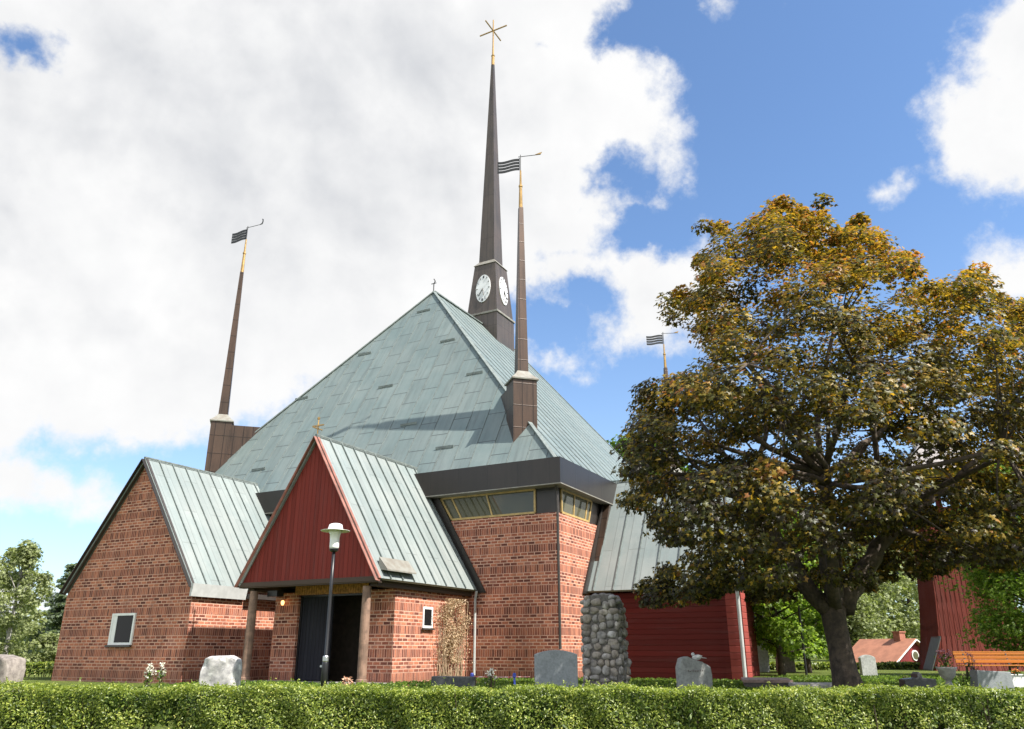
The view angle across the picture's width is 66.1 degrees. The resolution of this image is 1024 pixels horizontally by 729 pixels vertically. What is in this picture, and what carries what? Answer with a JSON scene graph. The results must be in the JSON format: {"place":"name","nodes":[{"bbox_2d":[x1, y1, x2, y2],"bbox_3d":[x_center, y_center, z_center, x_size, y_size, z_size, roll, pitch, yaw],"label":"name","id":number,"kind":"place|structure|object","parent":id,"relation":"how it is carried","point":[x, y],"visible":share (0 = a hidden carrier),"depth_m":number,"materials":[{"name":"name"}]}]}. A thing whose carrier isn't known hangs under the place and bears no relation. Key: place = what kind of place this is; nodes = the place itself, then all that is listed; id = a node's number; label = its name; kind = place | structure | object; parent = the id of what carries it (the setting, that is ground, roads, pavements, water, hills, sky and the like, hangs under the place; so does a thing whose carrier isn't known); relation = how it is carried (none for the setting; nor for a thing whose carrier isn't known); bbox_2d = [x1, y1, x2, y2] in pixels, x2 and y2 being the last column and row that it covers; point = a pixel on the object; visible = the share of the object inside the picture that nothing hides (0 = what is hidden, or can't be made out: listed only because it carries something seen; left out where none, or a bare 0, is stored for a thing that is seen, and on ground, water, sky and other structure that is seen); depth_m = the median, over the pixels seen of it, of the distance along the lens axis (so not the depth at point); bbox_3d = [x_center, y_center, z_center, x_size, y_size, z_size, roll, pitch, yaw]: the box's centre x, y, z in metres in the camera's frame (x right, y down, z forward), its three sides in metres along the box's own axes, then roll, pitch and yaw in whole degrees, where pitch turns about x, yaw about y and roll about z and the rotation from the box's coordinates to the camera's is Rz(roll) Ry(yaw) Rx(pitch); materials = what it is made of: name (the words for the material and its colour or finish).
{"place":"outdoors","nodes":[
{"label":"outdoors","id":0,"kind":"place"},
{"bbox_2d":[0,656,1023,728],"bbox_3d":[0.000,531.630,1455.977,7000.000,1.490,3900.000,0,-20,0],"label":"ground","id":1,"kind":"structure","parent":0,"point":[881,672],"depth_m":27.77,"materials":[{"name":"green plant"}]},
{"bbox_2d":[0,654,25,698],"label":"gravestone","id":2,"kind":"object","parent":1,"relation":"on","point":[12,667],"visible":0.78,"depth_m":14.20,"materials":[{"name":"grey stone"}]},
{"bbox_2d":[0,546,38,653],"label":"birch tree","id":3,"kind":"object","parent":1,"relation":"on","point":[24,614],"visible":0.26,"depth_m":48.25,"materials":[{"name":"green plant"}]},
{"bbox_2d":[0,539,55,656],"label":"birch tree","id":4,"kind":"object","parent":1,"relation":"on","point":[28,554],"visible":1,"depth_m":42.09,"materials":[{"name":"green plant"}]},
{"bbox_2d":[9,631,59,666],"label":"bush","id":5,"kind":"object","parent":1,"relation":"on","point":[48,641],"visible":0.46,"depth_m":43.62,"materials":[{"name":"green plant"}]},
{"bbox_2d":[24,661,54,676],"bbox_3d":[-19.504,11.869,30.781,10.184,0.665,1.173,0,-20,0],"label":"hedge","id":6,"kind":"object","parent":1,"relation":"on","point":[45,667],"visible":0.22,"depth_m":30.52,"materials":[{"name":"green plant"}]},
{"bbox_2d":[19,607,60,655],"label":"spruce tree","id":7,"kind":"object","parent":1,"relation":"on","point":[40,630],"visible":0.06,"depth_m":56.95,"materials":[{"name":"green plant"}]},
{"bbox_2d":[27,563,76,658],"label":"spruce tree","id":8,"kind":"object","parent":1,"relation":"on","point":[57,601],"visible":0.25,"depth_m":54.82,"materials":[{"name":"green plant"}]},
{"bbox_2d":[140,663,156,689],"bbox_3d":[-7.718,6.681,16.727,0.306,0.628,0.275,10,-22,-25],"label":"flower plant","id":9,"kind":"object","parent":1,"relation":"on","point":[148,676],"visible":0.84,"depth_m":16.72,"materials":[{"name":"white plant"}]},
{"bbox_2d":[156,663,166,688],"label":"flower plant","id":10,"kind":"object","parent":1,"relation":"on","point":[162,674],"visible":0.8,"depth_m":16.82,"materials":[{"name":"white plant"}]},
{"bbox_2d":[199,655,241,696],"bbox_3d":[-6.269,6.785,16.897,0.831,1.021,0.409,-3,-20,8],"label":"gravestone","id":11,"kind":"object","parent":1,"relation":"on","point":[224,670],"visible":0.69,"depth_m":16.82,"materials":[{"name":"stone"}]},
{"bbox_2d":[320,523,349,685],"bbox_3d":[-3.770,5.128,16.224,0.620,3.660,0.620,0,-20,0],"label":"lamp post","id":12,"kind":"object","parent":1,"relation":"on","point":[334,530],"visible":0.97,"depth_m":16.44,"materials":[{"name":"grey metal"}]},
{"bbox_2d":[331,676,353,699],"bbox_3d":[-2.843,5.597,13.513,0.541,0.464,0.412,-13,-24,32],"label":"flower plant","id":13,"kind":"object","parent":1,"relation":"on","point":[349,679],"visible":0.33,"depth_m":13.50,"materials":[{"name":"pink plant"}]},
{"bbox_2d":[51,20,770,685],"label":"church","id":14,"kind":"structure","parent":1,"relation":"on","point":[431,450],"depth_m":27.23,"materials":[{"name":"red brick"}]},
{"bbox_2d":[104,613,136,646],"bbox_3d":[-13.238,9.003,26.680,1.260,1.090,0.170,-10,-22,26],"label":"window","id":15,"kind":"structure","parent":14,"relation":"in","point":[122,627],"depth_m":26.68,"materials":[{"name":"white paint"}]},
{"bbox_2d":[297,596,334,680],"bbox_3d":[-6.105,8.513,24.499,1.230,2.460,0.060,-10,-22,26],"label":"door","id":16,"kind":"structure","parent":14,"relation":"in","point":[315,609],"depth_m":24.49,"materials":[{"name":"wood"}]},
{"bbox_2d":[422,606,434,629],"bbox_3d":[-2.620,7.932,24.600,0.110,0.680,0.650,-10,-22,26],"label":"window","id":17,"kind":"structure","parent":14,"relation":"in","point":[427,613],"depth_m":24.59,"materials":[{"name":"white paint"}]},
{"bbox_2d":[433,598,472,675],"bbox_3d":[-1.798,8.803,25.319,0.557,2.483,2.216,-10,-22,26],"label":"climbing plant","id":18,"kind":"object","parent":14,"relation":"attached to","point":[452,603],"visible":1,"depth_m":25.30,"materials":[{"name":"brown plant"}]},
{"bbox_2d":[440,489,535,520],"bbox_3d":[-0.899,4.968,27.727,3.885,0.860,0.055,-10,-22,26],"label":"clerestory window","id":19,"kind":"structure","parent":14,"relation":"in","point":[518,502],"depth_m":27.63,"materials":[{"name":"clear glass"}]},
{"bbox_2d":[560,488,591,522],"bbox_3d":[2.316,5.047,27.944,0.055,0.860,2.747,-10,-22,26],"label":"clerestory window","id":20,"kind":"structure","parent":14,"relation":"in","point":[576,506],"depth_m":27.78,"materials":[{"name":"clear glass"}]},
{"bbox_2d":[431,676,475,700],"bbox_3d":[-1.180,6.625,15.893,0.880,0.620,0.300,-1,-20,3],"label":"gravestone","id":21,"kind":"object","parent":1,"relation":"on","point":[459,681],"visible":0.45,"depth_m":15.83,"materials":[{"name":"stone"}]},
{"bbox_2d":[483,668,500,689],"bbox_3d":[-0.426,6.366,15.778,0.411,0.546,0.319,17,-26,-39],"label":"flower plant","id":22,"kind":"object","parent":1,"relation":"on","point":[491,676],"visible":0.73,"depth_m":15.78,"materials":[{"name":"white plant"}]},
{"bbox_2d":[470,673,529,684],"bbox_3d":[-0.249,6.621,16.320,1.238,0.420,0.076,0,-20,0],"label":"cord barrier","id":23,"kind":"object","parent":1,"relation":"on","point":[513,677],"visible":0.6,"depth_m":16.35,"materials":[{"name":"blue plastic"}]},
{"bbox_2d":[0,677,1023,728],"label":"hedge","id":24,"kind":"object","parent":1,"relation":"on","point":[44,704],"visible":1,"depth_m":9.21,"materials":[{"name":"green plant"}]},
{"bbox_2d":[4,597,1022,659],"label":"treeline","id":25,"kind":"object","parent":1,"relation":"on","point":[22,639],"depth_m":96.63,"materials":[{"name":"green plant"}]},
{"bbox_2d":[6,674,1023,722],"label":"grass","id":26,"kind":"structure","parent":1,"relation":"on","point":[661,681],"depth_m":21.25,"materials":[{"name":"green plant"}]},
{"bbox_2d":[534,650,577,691],"bbox_3d":[0.940,6.664,16.730,0.920,1.120,0.200,-1,-20,4],"label":"gravestone","id":27,"kind":"object","parent":1,"relation":"on","point":[556,667],"visible":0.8,"depth_m":16.70,"materials":[{"name":"grey stone"}]},
{"bbox_2d":[580,593,631,685],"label":"stone pillar","id":28,"kind":"structure","parent":1,"relation":"on","point":[605,642],"depth_m":18.61,"materials":[{"name":"grey stone"}]},
{"bbox_2d":[607,434,691,474],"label":"ash tree","id":29,"kind":"object","parent":1,"relation":"on","point":[612,444],"visible":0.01,"depth_m":56.13,"materials":[{"name":"green plant"}]},
{"bbox_2d":[675,656,712,688],"bbox_3d":[4.130,7.136,17.822,0.786,0.988,0.374,1,-20,-4],"label":"gravestone","id":30,"kind":"object","parent":1,"relation":"on","point":[689,670],"visible":0.68,"depth_m":17.75,"materials":[{"name":"grey stone"}]},
{"bbox_2d":[691,652,703,659],"bbox_3d":[4.253,6.675,18.003,0.375,0.169,0.136,0,-20,0],"label":"dove figurine","id":31,"kind":"object","parent":30,"relation":"on","point":[696,657],"visible":1,"depth_m":17.95,"materials":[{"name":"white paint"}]},
{"bbox_2d":[757,639,769,671],"bbox_3d":[10.750,12.695,34.222,0.720,1.750,0.350,-1,-20,3],"label":"gravestone","id":32,"kind":"object","parent":1,"relation":"on","point":[763,658],"visible":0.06,"depth_m":34.01,"materials":[{"name":"grey stone"}]},
{"bbox_2d":[741,677,792,687],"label":"grave slab","id":33,"kind":"structure","parent":1,"relation":"on","point":[751,682],"depth_m":18.89,"materials":[{"name":"grey stone"}]},
{"bbox_2d":[775,655,795,671],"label":"gravestone","id":34,"kind":"object","parent":1,"relation":"on","point":[789,666],"visible":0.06,"depth_m":33.97,"materials":[{"name":"grey stone"}]},
{"bbox_2d":[745,480,827,675],"bbox_3d":[9.650,8.059,30.087,4.896,7.546,4.634,0,-20,0],"label":"lime tree","id":35,"kind":"object","parent":1,"relation":"on","point":[778,643],"visible":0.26,"depth_m":28.92,"materials":[{"name":"green plant"}]},
{"bbox_2d":[767,519,828,672],"bbox_3d":[12.240,9.459,33.937,4.386,7.546,4.454,9,-22,-24],"label":"lime tree","id":36,"kind":"object","parent":1,"relation":"on","point":[807,620],"visible":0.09,"depth_m":32.22,"materials":[{"name":"green plant"}]},
{"bbox_2d":[769,661,830,669],"bbox_3d":[12.216,14.306,37.318,6.645,0.560,1.064,0,-20,0],"label":"hedge","id":37,"kind":"object","parent":1,"relation":"on","point":[823,665],"visible":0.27,"depth_m":37.11,"materials":[{"name":"green plant"}]},
{"bbox_2d":[793,581,807,674],"bbox_3d":[10.450,9.415,28.499,0.400,3.500,0.390,0,-20,0],"label":"lamp post","id":38,"kind":"object","parent":1,"relation":"on","point":[803,647],"visible":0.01,"depth_m":28.28,"materials":[{"name":"metal"}]},
{"bbox_2d":[754,491,847,661],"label":"oak tree","id":39,"kind":"object","parent":1,"relation":"on","point":[780,610],"depth_m":43.07,"materials":[{"name":"green plant"}]},
{"bbox_2d":[788,682,831,688],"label":"grave slab","id":40,"kind":"structure","parent":1,"relation":"on","point":[824,685],"depth_m":17.92,"materials":[{"name":"stone"}]},
{"bbox_2d":[609,193,1023,693],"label":"maple tree","id":41,"kind":"object","parent":1,"relation":"on","point":[892,512],"visible":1,"depth_m":15.86,"materials":[{"name":"green plant"}]},
{"bbox_2d":[827,593,890,661],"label":"willow tree","id":42,"kind":"object","parent":1,"relation":"on","point":[862,622],"visible":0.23,"depth_m":57.44,"materials":[{"name":"green plant"}]},
{"bbox_2d":[803,661,919,668],"bbox_3d":[24.243,15.028,39.280,19.668,0.547,1.265,0,-20,0],"label":"hedge","id":43,"kind":"object","parent":1,"relation":"on","point":[898,665],"visible":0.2,"depth_m":38.94,"materials":[{"name":"green plant"}]},
{"bbox_2d":[816,530,919,660],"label":"willow tree","id":44,"kind":"object","parent":1,"relation":"on","point":[887,596],"visible":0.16,"depth_m":77.84,"materials":[{"name":"green plant"}]},
{"bbox_2d":[858,655,877,675],"bbox_3d":[12.750,10.907,28.168,0.550,0.970,0.200,1,-20,-3],"label":"gravestone","id":45,"kind":"object","parent":1,"relation":"on","point":[867,665],"visible":0.81,"depth_m":28.12,"materials":[{"name":"grey stone"}]},
{"bbox_2d":[852,631,919,662],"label":"cottage","id":46,"kind":"structure","parent":1,"relation":"on","point":[899,646],"depth_m":47.44,"materials":[{"name":"orange tile"}]},
{"bbox_2d":[911,650,918,660],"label":"window","id":47,"kind":"structure","parent":46,"relation":"in","point":[914,654],"depth_m":46.82,"materials":[{"name":"white paint"}]},
{"bbox_2d":[873,550,919,637],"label":"poplar tree","id":48,"kind":"object","parent":1,"relation":"on","point":[916,599],"visible":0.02,"depth_m":86.85,"materials":[{"name":"green plant"}]},
{"bbox_2d":[899,672,936,687],"bbox_3d":[8.750,6.975,16.936,0.700,0.675,0.260,1,-20,-3],"label":"gravestone","id":49,"kind":"object","parent":1,"relation":"on","point":[916,679],"visible":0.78,"depth_m":16.87,"materials":[{"name":"stone"}]},
{"bbox_2d":[935,667,956,685],"bbox_3d":[10.400,7.524,18.758,0.470,0.590,0.470,0,-20,0],"label":"garden urn","id":50,"kind":"object","parent":1,"relation":"on","point":[947,674],"visible":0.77,"depth_m":18.68,"materials":[{"name":"stone"}]},
{"bbox_2d":[934,649,955,667],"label":"potted flowers","id":51,"kind":"object","parent":50,"relation":"in","point":[944,655],"visible":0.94,"depth_m":18.90,"materials":[{"name":"green plant"}]},
{"bbox_2d":[952,673,970,685],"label":"flower plant","id":52,"kind":"object","parent":1,"relation":"on","point":[963,680],"visible":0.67,"depth_m":18.22,"materials":[{"name":"green plant"}]},
{"bbox_2d":[900,401,1023,670],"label":"bell tower","id":53,"kind":"structure","parent":1,"relation":"on","point":[943,613],"depth_m":36.99,"materials":[{"name":"red wood"}]},
{"bbox_2d":[958,652,981,683],"bbox_3d":[10.849,7.216,18.545,0.500,0.848,0.580,-5,-21,14],"label":"flower plant","id":54,"kind":"object","parent":1,"relation":"on","point":[972,666],"visible":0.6,"depth_m":18.61,"materials":[{"name":"pink plant"}]},
{"bbox_2d":[937,440,1023,667],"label":"thuja tree","id":55,"kind":"object","parent":1,"relation":"on","point":[991,586],"visible":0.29,"depth_m":28.59,"materials":[{"name":"green plant"}]},
{"bbox_2d":[952,650,1023,677],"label":"park bench","id":56,"kind":"object","parent":1,"relation":"on","point":[1004,654],"visible":0.93,"depth_m":24.44,"materials":[{"name":"orange wood"}]},
{"bbox_2d":[970,670,1014,689],"bbox_3d":[10.951,7.345,17.972,0.917,0.689,0.300,1,-20,-3],"label":"gravestone","id":57,"kind":"object","parent":1,"relation":"on","point":[983,678],"visible":0.51,"depth_m":17.89,"materials":[{"name":"grey stone"}]},
{"bbox_2d":[1011,674,1023,687],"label":"planter","id":58,"kind":"object","parent":1,"relation":"on","point":[1018,680],"visible":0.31,"depth_m":18.64,"materials":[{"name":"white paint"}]},
{"bbox_2d":[1008,667,1023,675],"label":"potted flowers","id":59,"kind":"object","parent":58,"relation":"in","point":[1015,671],"visible":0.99,"depth_m":18.74,"materials":[{"name":"orange plant"}]},
{"bbox_2d":[0,0,1023,620],"label":"sky","id":60,"kind":"structure","parent":0,"point":[137,137],"materials":[{"name":"white"}]}
]}

